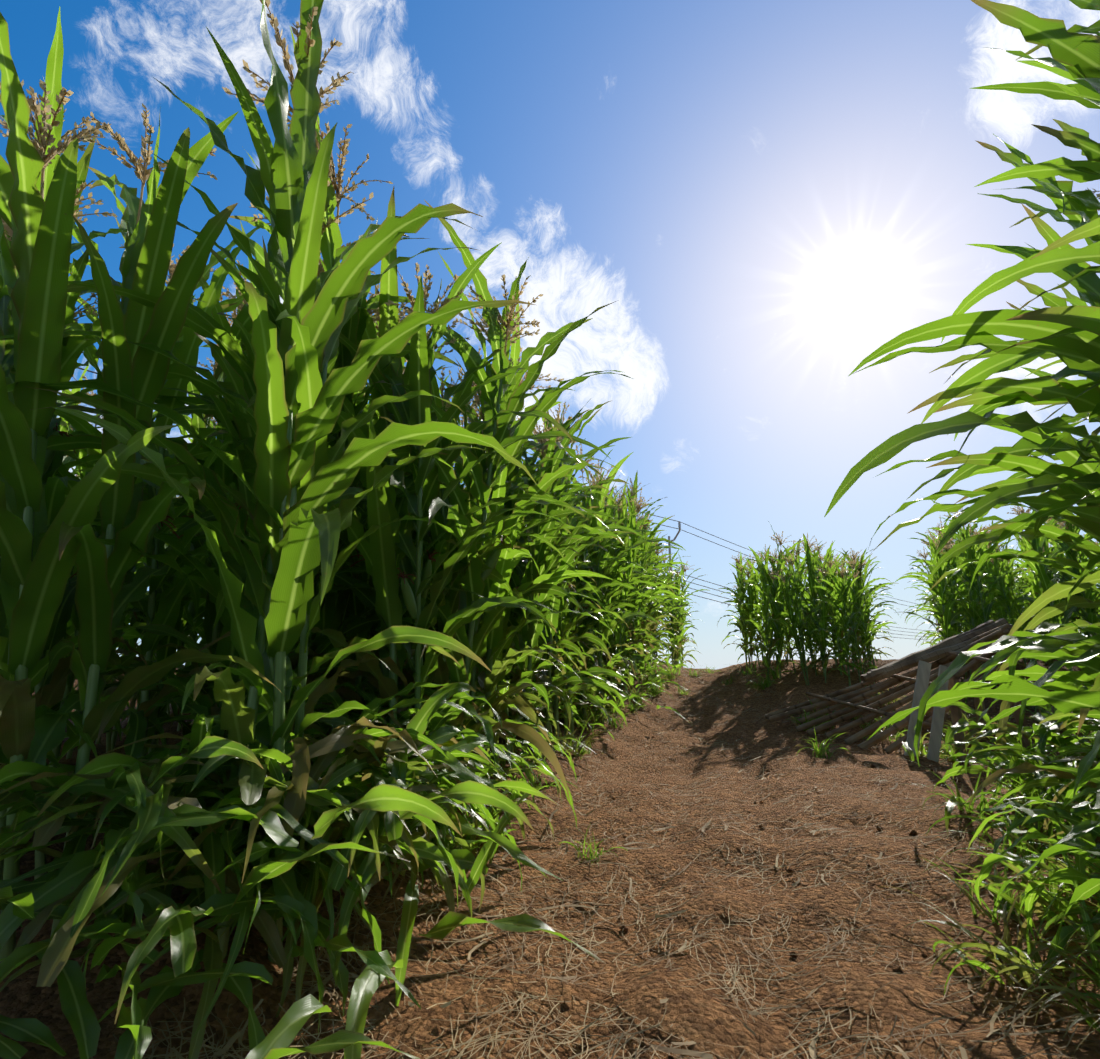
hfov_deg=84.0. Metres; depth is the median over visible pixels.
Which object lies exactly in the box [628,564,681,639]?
corn
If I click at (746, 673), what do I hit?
weed
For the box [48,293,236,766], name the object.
corn
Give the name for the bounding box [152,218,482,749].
corn
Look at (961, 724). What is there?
plant
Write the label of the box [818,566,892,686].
corn
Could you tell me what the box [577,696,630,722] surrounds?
weed
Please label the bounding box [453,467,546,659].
corn
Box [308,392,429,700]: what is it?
corn
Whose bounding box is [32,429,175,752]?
corn
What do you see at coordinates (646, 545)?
corn
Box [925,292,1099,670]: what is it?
corn
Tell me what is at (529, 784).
weed
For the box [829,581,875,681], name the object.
corn
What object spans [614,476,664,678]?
corn
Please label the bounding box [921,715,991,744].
weed
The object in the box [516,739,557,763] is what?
weed
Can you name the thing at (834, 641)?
corn
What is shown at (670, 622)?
corn
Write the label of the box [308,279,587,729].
corn
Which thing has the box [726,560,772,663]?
corn
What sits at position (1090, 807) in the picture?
weed
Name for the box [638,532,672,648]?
corn
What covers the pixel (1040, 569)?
corn
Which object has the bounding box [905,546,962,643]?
corn
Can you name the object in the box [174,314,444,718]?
corn
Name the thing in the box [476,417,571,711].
corn
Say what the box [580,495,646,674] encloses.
corn
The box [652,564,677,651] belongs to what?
corn
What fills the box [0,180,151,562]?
corn
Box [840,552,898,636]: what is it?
corn
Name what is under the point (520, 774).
weed
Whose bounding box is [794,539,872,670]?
corn
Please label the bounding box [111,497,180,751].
corn
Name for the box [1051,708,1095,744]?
weed
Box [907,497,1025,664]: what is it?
corn
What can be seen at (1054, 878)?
weed
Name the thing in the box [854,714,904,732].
weed
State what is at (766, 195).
sky
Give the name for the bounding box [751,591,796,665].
corn
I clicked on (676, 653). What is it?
corn
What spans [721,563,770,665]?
corn
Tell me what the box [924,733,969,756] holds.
weed
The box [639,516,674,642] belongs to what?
corn
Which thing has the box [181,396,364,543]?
corn
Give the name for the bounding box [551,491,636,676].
corn
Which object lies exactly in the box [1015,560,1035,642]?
corn
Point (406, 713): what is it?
leaf skirt
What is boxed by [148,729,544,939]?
leaf skirt
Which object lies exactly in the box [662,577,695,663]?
corn
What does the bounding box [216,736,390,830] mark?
leaf skirt
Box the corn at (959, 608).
[929,532,979,629]
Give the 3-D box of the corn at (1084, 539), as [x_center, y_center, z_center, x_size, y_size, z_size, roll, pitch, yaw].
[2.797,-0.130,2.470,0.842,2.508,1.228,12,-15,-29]
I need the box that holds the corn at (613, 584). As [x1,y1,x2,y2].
[512,430,644,747]
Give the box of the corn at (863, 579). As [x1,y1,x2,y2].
[834,555,898,668]
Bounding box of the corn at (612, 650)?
[601,522,647,683]
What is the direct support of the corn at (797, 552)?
on the ground
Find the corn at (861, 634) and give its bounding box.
[842,570,888,670]
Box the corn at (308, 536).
[0,0,535,964]
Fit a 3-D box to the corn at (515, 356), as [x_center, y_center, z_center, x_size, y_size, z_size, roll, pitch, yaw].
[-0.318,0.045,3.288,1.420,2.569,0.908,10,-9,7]
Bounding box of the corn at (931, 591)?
[900,542,981,644]
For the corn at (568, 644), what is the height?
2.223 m
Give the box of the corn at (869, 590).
[840,546,895,670]
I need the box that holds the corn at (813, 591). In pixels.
[780,533,846,676]
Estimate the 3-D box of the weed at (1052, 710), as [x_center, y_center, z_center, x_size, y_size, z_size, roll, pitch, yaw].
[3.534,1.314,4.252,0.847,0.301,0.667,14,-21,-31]
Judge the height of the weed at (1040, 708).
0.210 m
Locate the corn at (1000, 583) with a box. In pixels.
[981,545,1029,667]
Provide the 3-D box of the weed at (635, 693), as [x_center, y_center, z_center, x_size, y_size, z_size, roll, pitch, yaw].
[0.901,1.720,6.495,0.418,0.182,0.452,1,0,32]
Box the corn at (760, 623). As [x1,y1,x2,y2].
[737,594,764,656]
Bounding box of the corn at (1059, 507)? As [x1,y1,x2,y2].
[969,31,1099,809]
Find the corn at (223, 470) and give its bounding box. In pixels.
[128,295,249,735]
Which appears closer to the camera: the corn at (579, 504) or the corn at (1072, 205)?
the corn at (1072, 205)
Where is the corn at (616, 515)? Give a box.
[607,484,681,683]
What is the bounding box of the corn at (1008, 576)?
[978,540,1037,664]
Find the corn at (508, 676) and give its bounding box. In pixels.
[506,470,583,719]
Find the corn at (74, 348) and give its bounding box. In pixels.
[0,7,253,879]
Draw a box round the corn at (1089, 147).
[933,81,1099,749]
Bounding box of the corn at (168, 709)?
[126,618,177,714]
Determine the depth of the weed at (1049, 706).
4.53 m
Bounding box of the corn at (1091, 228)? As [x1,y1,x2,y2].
[1030,39,1099,508]
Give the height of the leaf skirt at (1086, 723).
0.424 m
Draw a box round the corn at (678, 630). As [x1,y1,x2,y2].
[665,585,692,664]
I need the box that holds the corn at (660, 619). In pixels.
[647,526,672,634]
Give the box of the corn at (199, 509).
[50,221,410,710]
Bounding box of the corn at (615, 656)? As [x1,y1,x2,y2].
[576,474,649,667]
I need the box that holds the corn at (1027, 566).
[1019,538,1058,633]
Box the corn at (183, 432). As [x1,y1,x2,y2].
[137,396,222,647]
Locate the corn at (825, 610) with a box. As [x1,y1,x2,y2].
[805,560,854,682]
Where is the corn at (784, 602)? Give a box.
[770,566,808,664]
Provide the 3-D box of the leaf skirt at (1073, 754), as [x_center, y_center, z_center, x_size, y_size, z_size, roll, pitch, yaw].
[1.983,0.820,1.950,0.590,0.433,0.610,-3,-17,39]
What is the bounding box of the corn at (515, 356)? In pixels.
[380,298,621,758]
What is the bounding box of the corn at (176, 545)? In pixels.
[60,224,435,875]
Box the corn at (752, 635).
[733,581,766,664]
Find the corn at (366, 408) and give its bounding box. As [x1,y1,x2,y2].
[329,323,455,729]
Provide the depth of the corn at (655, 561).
10.57 m
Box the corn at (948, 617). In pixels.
[896,534,970,663]
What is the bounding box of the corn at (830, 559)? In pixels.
[808,541,871,662]
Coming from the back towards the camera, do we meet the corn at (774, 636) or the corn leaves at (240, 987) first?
the corn at (774, 636)
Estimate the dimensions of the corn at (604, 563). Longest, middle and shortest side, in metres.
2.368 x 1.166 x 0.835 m
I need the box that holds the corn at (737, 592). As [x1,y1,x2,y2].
[726,586,748,659]
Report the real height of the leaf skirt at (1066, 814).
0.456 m
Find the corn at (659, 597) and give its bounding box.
[628,518,666,662]
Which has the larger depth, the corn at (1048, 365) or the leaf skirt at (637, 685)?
the leaf skirt at (637, 685)
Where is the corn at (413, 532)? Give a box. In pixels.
[347,340,456,704]
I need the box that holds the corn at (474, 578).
[314,201,615,808]
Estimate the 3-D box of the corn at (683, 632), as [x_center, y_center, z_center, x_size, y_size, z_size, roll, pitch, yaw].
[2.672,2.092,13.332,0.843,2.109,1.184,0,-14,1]
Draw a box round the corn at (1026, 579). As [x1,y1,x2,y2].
[1013,547,1070,659]
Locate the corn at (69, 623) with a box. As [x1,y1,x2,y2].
[30,363,89,697]
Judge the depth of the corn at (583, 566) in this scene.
4.87 m
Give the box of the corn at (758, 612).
[743,553,775,665]
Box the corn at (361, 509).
[346,366,484,706]
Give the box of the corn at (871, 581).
[843,550,892,635]
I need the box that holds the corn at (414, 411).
[318,242,610,832]
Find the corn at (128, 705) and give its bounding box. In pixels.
[75,496,180,736]
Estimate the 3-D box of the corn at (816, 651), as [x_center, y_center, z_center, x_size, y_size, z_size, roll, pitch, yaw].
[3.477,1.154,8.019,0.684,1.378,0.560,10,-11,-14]
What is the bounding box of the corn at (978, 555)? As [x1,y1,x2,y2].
[927,517,1009,676]
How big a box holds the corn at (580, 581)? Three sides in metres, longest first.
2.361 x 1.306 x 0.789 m
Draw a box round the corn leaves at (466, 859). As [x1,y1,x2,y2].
[228,733,540,1005]
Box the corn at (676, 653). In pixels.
[662,568,690,664]
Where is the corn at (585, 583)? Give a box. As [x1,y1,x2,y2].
[569,488,627,666]
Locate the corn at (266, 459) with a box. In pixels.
[0,27,460,959]
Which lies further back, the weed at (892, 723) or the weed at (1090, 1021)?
the weed at (892, 723)
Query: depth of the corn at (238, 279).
2.08 m
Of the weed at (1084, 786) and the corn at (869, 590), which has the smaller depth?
the weed at (1084, 786)
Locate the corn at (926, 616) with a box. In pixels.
[916,573,943,644]
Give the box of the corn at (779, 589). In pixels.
[738,521,815,674]
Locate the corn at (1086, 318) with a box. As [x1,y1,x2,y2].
[855,0,1099,796]
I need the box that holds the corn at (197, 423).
[115,344,223,753]
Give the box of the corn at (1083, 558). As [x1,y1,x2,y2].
[1047,514,1099,657]
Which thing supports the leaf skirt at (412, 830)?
on the ground
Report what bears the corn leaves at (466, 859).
on the ground
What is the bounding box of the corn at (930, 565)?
[911,513,960,628]
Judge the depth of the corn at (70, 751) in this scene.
3.55 m
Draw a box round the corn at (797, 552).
[775,538,828,668]
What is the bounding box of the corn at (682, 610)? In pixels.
[660,554,709,664]
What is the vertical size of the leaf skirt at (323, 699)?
0.441 m
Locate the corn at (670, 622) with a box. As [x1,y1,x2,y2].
[653,549,683,656]
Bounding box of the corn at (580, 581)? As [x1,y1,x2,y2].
[579,483,634,664]
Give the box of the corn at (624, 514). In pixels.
[613,495,650,692]
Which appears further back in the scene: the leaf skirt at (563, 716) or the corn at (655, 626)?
the corn at (655, 626)
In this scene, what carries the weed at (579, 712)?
on the ground
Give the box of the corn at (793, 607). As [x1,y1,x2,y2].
[777,560,827,664]
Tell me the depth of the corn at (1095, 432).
1.47 m
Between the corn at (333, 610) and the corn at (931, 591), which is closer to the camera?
the corn at (333, 610)
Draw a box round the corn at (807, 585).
[775,541,831,652]
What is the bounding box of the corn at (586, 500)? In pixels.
[570,444,664,722]
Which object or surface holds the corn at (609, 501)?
on the ground
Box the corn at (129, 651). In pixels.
[119,420,216,728]
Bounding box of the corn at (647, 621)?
[614,496,665,672]
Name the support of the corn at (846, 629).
on the ground
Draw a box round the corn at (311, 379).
[39,27,483,847]
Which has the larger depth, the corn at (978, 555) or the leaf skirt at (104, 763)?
the corn at (978, 555)
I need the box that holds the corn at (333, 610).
[125,292,399,731]
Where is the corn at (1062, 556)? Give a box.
[1048,518,1099,670]
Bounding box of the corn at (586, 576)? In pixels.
[510,457,596,675]
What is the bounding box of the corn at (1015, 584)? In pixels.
[963,543,1024,616]
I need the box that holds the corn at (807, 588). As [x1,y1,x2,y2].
[803,553,841,651]
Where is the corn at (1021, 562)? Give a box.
[1013,550,1078,632]
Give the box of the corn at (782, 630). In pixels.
[752,547,807,657]
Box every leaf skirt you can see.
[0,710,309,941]
[0,724,410,940]
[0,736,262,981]
[0,754,461,1058]
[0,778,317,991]
[0,796,420,1058]
[14,730,292,916]
[37,716,471,913]
[50,732,533,1058]
[64,769,300,985]
[66,737,420,1058]
[98,682,605,1022]
[103,687,478,837]
[118,688,562,849]
[139,714,363,854]
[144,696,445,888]
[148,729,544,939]
[152,682,562,1033]
[152,697,400,866]
[156,703,334,851]
[165,740,483,924]
[171,718,373,807]
[179,711,326,833]
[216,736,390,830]
[218,688,463,785]
[220,731,486,1018]
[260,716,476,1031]
[312,696,469,891]
[317,707,521,889]
[322,682,473,733]
[322,690,502,910]
[326,718,442,784]
[340,707,513,849]
[348,690,455,736]
[349,701,553,881]
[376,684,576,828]
[379,707,529,849]
[405,737,513,891]
[439,698,549,838]
[445,731,511,850]
[449,677,529,754]
[455,691,517,761]
[458,721,519,794]
[476,652,630,754]
[477,725,558,806]
[508,702,575,776]
[509,701,584,729]
[510,674,626,746]
[540,684,602,733]
[552,666,643,707]
[574,668,649,721]
[576,666,689,722]
[576,676,649,702]
[583,666,616,703]
[589,660,663,692]
[608,647,687,703]
[614,638,677,675]
[622,652,645,682]
[625,638,668,671]
[629,646,664,683]
[634,635,687,675]
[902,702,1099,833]
[941,721,1079,800]
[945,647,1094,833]
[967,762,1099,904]
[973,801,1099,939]
[975,715,1099,814]
[995,788,1099,947]
[1002,756,1099,908]
[1004,713,1096,801]
[1006,713,1099,809]
[1021,745,1099,918]
[1027,709,1095,792]
[1029,712,1094,781]
[1039,843,1099,990]
[1053,745,1098,794]
[1063,722,1099,767]
[1068,710,1099,801]
[1084,929,1099,949]
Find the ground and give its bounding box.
[0,658,1099,1058]
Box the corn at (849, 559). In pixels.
[839,548,897,660]
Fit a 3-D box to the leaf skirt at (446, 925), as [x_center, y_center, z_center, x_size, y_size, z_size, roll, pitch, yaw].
[-0.428,0.659,1.453,0.944,0.575,0.708,5,-15,-18]
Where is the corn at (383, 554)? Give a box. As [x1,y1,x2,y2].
[198,187,512,862]
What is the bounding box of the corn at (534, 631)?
[467,401,623,771]
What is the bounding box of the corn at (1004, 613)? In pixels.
[959,541,1034,645]
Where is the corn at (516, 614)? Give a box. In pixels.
[504,470,573,686]
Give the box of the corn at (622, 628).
[604,489,673,698]
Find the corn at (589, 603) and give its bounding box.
[527,452,607,723]
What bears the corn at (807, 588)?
on the ground
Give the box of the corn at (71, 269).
[0,262,102,719]
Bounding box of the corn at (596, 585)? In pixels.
[571,517,624,630]
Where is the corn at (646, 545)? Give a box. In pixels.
[628,514,689,675]
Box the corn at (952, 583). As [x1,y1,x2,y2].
[903,525,1010,675]
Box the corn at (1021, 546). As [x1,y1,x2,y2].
[1009,535,1046,663]
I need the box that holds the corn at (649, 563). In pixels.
[641,519,657,648]
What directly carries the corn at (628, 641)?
on the ground
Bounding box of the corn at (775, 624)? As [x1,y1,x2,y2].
[751,564,809,678]
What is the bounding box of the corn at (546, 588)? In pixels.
[342,368,616,768]
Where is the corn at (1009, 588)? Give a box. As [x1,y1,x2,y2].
[956,529,1026,661]
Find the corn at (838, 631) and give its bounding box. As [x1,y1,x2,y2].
[810,552,873,674]
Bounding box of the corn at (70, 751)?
[66,460,175,758]
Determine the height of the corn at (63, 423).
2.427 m
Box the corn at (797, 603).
[762,547,829,684]
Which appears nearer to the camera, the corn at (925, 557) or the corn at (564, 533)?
the corn at (564, 533)
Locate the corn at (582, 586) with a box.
[532,464,609,681]
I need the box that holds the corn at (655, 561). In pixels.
[649,534,680,661]
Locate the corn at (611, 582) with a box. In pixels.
[547,499,621,667]
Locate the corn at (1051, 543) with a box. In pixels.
[1046,521,1083,633]
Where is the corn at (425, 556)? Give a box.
[166,344,431,681]
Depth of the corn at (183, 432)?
3.76 m
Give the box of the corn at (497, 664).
[404,252,632,778]
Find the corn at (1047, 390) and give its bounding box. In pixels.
[864,81,1099,734]
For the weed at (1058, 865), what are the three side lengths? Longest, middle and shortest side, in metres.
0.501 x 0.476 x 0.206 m
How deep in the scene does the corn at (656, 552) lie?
10.94 m
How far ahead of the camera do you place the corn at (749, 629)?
8.77 m
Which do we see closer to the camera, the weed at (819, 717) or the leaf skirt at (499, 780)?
the leaf skirt at (499, 780)
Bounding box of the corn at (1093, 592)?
[1015,527,1099,633]
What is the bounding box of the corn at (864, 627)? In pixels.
[847,569,887,683]
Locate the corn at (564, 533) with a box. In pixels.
[484,406,567,698]
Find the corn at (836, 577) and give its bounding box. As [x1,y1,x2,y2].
[822,553,848,646]
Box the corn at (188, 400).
[100,306,411,698]
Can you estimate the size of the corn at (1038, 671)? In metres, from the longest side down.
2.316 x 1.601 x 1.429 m
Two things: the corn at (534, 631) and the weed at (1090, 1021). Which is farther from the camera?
the corn at (534, 631)
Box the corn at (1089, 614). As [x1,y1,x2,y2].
[1030,520,1099,658]
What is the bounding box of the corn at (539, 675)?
[432,397,580,701]
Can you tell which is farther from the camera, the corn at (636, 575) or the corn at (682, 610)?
the corn at (682, 610)
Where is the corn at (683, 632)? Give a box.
[664,583,696,663]
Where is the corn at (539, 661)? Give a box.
[510,459,608,732]
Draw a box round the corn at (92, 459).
[52,272,191,701]
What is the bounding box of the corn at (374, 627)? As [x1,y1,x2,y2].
[361,485,378,701]
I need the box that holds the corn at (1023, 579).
[995,535,1051,667]
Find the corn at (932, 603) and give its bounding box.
[895,525,978,636]
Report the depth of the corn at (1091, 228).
1.41 m
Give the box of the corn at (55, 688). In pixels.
[0,218,147,879]
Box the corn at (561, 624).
[511,433,644,746]
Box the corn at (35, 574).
[0,12,221,963]
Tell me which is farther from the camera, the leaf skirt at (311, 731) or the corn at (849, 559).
the corn at (849, 559)
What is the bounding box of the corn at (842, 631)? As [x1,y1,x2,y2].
[812,549,845,661]
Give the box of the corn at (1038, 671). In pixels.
[928,244,1099,705]
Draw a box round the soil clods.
[379,672,1018,1058]
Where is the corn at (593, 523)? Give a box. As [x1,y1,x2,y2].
[534,452,686,724]
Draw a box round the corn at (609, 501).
[594,471,657,680]
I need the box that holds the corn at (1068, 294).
[943,284,1099,708]
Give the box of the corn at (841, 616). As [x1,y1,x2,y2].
[809,551,885,685]
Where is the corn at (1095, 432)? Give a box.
[997,5,1099,609]
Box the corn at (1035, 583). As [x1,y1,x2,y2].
[994,521,1063,665]
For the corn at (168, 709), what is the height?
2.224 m
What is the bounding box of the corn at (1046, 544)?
[1019,538,1091,670]
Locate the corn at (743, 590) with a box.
[719,562,762,663]
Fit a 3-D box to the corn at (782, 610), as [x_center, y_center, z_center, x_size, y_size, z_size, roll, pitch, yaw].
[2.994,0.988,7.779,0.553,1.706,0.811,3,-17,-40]
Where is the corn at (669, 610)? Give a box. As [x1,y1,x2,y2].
[651,542,681,661]
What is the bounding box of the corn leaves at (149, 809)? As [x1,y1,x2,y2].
[0,713,265,937]
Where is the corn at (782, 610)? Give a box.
[749,547,812,672]
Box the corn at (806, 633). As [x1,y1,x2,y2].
[776,562,838,675]
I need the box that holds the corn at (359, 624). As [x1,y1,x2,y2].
[291,308,447,725]
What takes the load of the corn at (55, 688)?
on the ground
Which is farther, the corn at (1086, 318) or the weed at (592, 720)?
the weed at (592, 720)
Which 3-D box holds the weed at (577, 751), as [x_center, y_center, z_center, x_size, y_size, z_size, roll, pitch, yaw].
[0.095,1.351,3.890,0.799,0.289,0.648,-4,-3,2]
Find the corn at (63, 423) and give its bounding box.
[56,418,72,428]
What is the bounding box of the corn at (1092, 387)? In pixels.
[1036,383,1099,474]
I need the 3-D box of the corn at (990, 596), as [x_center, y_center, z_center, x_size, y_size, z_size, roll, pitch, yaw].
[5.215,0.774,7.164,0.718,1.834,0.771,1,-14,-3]
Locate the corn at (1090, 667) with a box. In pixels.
[908,164,1099,679]
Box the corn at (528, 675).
[399,367,606,773]
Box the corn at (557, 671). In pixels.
[511,391,632,744]
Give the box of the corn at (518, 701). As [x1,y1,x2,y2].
[450,348,576,787]
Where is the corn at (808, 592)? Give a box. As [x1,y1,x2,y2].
[787,569,830,644]
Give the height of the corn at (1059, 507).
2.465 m
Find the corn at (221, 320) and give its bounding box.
[172,260,266,684]
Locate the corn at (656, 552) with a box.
[653,542,686,652]
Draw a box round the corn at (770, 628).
[754,592,774,662]
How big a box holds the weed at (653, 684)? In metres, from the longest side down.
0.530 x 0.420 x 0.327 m
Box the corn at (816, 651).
[795,573,834,663]
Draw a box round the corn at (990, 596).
[951,522,995,620]
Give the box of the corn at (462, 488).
[378,416,516,688]
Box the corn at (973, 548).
[951,522,1004,665]
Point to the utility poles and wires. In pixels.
(675, 537)
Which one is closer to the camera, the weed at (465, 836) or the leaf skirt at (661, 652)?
the weed at (465, 836)
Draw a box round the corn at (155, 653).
[142,496,208,744]
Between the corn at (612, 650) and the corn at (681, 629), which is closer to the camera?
the corn at (612, 650)
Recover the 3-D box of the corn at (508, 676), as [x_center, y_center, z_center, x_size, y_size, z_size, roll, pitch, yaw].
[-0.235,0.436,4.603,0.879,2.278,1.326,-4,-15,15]
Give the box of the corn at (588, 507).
[553,506,601,695]
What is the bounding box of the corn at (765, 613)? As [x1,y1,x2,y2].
[743,544,788,680]
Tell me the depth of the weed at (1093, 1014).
1.11 m
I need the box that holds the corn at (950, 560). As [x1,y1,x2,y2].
[916,534,1001,641]
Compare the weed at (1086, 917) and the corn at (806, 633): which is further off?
the corn at (806, 633)
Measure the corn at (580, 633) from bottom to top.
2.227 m
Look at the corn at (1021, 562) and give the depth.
8.99 m
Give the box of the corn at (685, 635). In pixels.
[663,584,699,666]
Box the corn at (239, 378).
[47,236,377,844]
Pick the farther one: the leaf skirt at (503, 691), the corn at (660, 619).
the corn at (660, 619)
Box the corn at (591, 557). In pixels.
[574,502,642,714]
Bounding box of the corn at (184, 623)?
[129,425,211,707]
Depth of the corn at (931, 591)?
7.48 m
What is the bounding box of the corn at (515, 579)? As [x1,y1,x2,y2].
[505,445,600,750]
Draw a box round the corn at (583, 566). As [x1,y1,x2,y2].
[553,477,593,703]
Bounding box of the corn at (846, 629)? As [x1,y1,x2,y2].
[836,576,872,662]
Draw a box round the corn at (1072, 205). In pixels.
[868,119,1099,728]
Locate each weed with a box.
[423,762,513,858]
[431,813,485,870]
[436,812,483,848]
[450,801,517,863]
[481,747,516,767]
[499,766,563,804]
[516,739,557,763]
[516,758,575,788]
[550,708,624,766]
[550,729,563,753]
[560,693,596,725]
[569,732,599,754]
[573,710,601,728]
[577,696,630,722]
[605,700,629,713]
[605,712,630,727]
[622,683,648,697]
[625,698,645,712]
[630,685,651,702]
[634,668,656,682]
[637,663,662,676]
[638,676,666,691]
[640,665,665,680]
[641,678,672,697]
[658,666,691,680]
[666,659,681,674]
[725,655,762,675]
[744,672,782,690]
[746,670,789,689]
[753,662,797,678]
[783,707,832,730]
[792,729,851,758]
[794,696,840,729]
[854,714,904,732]
[861,682,902,704]
[863,717,907,741]
[874,707,930,729]
[881,862,1099,1000]
[889,727,928,756]
[901,758,1019,831]
[915,842,1070,924]
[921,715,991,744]
[921,729,982,765]
[921,731,979,765]
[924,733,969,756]
[926,753,1094,850]
[929,773,1094,842]
[938,779,1062,870]
[943,720,969,735]
[948,711,976,721]
[957,824,1099,937]
[965,756,1075,814]
[966,834,1099,1009]
[968,713,1027,737]
[978,823,1099,889]
[979,755,1094,846]
[982,730,1090,799]
[982,884,1099,1025]
[992,939,1099,1057]
[997,676,1046,708]
[1002,775,1087,801]
[1004,817,1093,887]
[1008,705,1089,733]
[1008,918,1099,1032]
[1019,800,1099,913]
[1019,843,1099,986]
[1025,703,1051,714]
[1025,703,1056,717]
[1025,880,1099,991]
[1026,740,1092,820]
[1032,839,1099,951]
[1037,733,1093,789]
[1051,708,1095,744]
[1085,784,1098,842]
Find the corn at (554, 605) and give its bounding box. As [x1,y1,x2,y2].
[510,401,630,738]
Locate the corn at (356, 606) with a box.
[323,286,458,706]
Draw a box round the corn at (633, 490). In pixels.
[607,472,682,677]
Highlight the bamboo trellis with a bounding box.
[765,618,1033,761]
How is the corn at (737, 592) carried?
on the ground
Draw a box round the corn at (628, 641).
[610,507,662,684]
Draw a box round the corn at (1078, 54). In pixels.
[824,0,1099,764]
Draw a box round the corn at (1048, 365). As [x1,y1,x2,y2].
[1025,359,1099,466]
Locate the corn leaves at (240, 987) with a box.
[104,715,448,1058]
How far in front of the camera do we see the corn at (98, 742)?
4.37 m
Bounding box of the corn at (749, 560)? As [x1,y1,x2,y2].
[735,554,766,654]
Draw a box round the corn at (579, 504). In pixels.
[536,463,589,707]
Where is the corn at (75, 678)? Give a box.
[63,474,130,683]
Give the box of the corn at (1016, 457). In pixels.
[875,193,1099,729]
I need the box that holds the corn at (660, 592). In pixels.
[616,508,690,674]
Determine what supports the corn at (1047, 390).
on the ground
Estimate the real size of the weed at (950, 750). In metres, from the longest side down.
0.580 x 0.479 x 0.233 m
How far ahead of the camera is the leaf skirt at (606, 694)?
5.41 m
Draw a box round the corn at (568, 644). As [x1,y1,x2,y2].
[481,409,614,739]
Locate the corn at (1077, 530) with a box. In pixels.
[1044,519,1099,637]
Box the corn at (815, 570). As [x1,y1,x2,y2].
[800,544,828,657]
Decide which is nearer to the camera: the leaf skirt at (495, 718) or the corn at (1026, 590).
the leaf skirt at (495, 718)
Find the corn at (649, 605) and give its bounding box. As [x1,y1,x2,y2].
[641,513,674,647]
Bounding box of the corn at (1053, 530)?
[940,367,1099,706]
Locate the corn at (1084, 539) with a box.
[1035,402,1092,552]
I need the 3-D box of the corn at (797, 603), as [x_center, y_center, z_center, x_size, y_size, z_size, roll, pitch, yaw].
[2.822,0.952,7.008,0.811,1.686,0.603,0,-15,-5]
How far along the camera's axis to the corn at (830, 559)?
8.34 m
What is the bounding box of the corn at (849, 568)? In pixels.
[838,550,877,657]
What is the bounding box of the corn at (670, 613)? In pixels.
[654,557,683,660]
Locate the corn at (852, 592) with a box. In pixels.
[845,554,878,671]
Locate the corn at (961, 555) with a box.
[917,529,1003,638]
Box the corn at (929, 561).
[911,512,964,619]
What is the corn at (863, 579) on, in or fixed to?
on the ground
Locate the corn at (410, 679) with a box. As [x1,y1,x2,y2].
[399,374,497,690]
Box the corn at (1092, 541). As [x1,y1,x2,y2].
[1081,534,1099,626]
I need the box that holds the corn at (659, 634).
[627,543,672,664]
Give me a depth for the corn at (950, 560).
7.05 m
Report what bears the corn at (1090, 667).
on the ground
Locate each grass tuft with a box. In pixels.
[558,819,627,865]
[678,687,690,694]
[686,663,702,676]
[718,674,734,684]
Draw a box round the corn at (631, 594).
[583,485,655,660]
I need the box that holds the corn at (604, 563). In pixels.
[582,483,645,708]
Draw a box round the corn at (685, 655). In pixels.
[667,614,694,666]
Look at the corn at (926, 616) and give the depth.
10.84 m
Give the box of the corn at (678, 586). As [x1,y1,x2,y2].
[663,566,697,664]
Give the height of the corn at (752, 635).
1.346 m
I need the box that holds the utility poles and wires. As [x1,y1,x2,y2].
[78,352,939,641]
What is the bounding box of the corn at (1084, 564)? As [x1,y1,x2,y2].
[1063,435,1099,567]
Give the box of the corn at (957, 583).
[943,532,983,662]
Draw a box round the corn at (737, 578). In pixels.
[717,552,761,658]
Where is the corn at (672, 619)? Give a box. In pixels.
[657,566,691,663]
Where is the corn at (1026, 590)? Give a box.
[967,520,1031,658]
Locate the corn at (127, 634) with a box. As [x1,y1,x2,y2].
[44,369,194,737]
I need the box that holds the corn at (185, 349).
[65,223,296,758]
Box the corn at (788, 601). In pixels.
[772,562,822,684]
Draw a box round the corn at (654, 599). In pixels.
[630,518,673,641]
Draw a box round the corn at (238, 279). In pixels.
[190,249,451,714]
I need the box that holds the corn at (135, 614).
[53,476,137,620]
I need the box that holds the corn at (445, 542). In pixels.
[404,346,526,707]
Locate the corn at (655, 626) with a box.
[646,531,676,644]
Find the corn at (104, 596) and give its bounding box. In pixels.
[0,103,285,936]
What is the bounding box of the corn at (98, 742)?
[77,572,135,743]
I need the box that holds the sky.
[0,0,1099,669]
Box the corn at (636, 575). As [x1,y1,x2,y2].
[613,522,663,652]
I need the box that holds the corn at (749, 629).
[736,570,758,664]
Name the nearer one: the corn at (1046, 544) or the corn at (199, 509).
the corn at (199, 509)
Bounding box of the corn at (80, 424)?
[31,211,199,736]
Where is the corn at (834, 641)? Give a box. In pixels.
[808,564,846,666]
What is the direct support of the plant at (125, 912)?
on the ground
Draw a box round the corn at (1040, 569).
[1004,491,1078,670]
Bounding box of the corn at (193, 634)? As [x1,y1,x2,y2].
[177,606,203,730]
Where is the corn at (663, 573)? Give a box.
[658,549,692,653]
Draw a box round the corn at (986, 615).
[942,542,1030,688]
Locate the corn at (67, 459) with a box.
[60,403,92,470]
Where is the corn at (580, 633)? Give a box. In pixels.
[553,470,616,719]

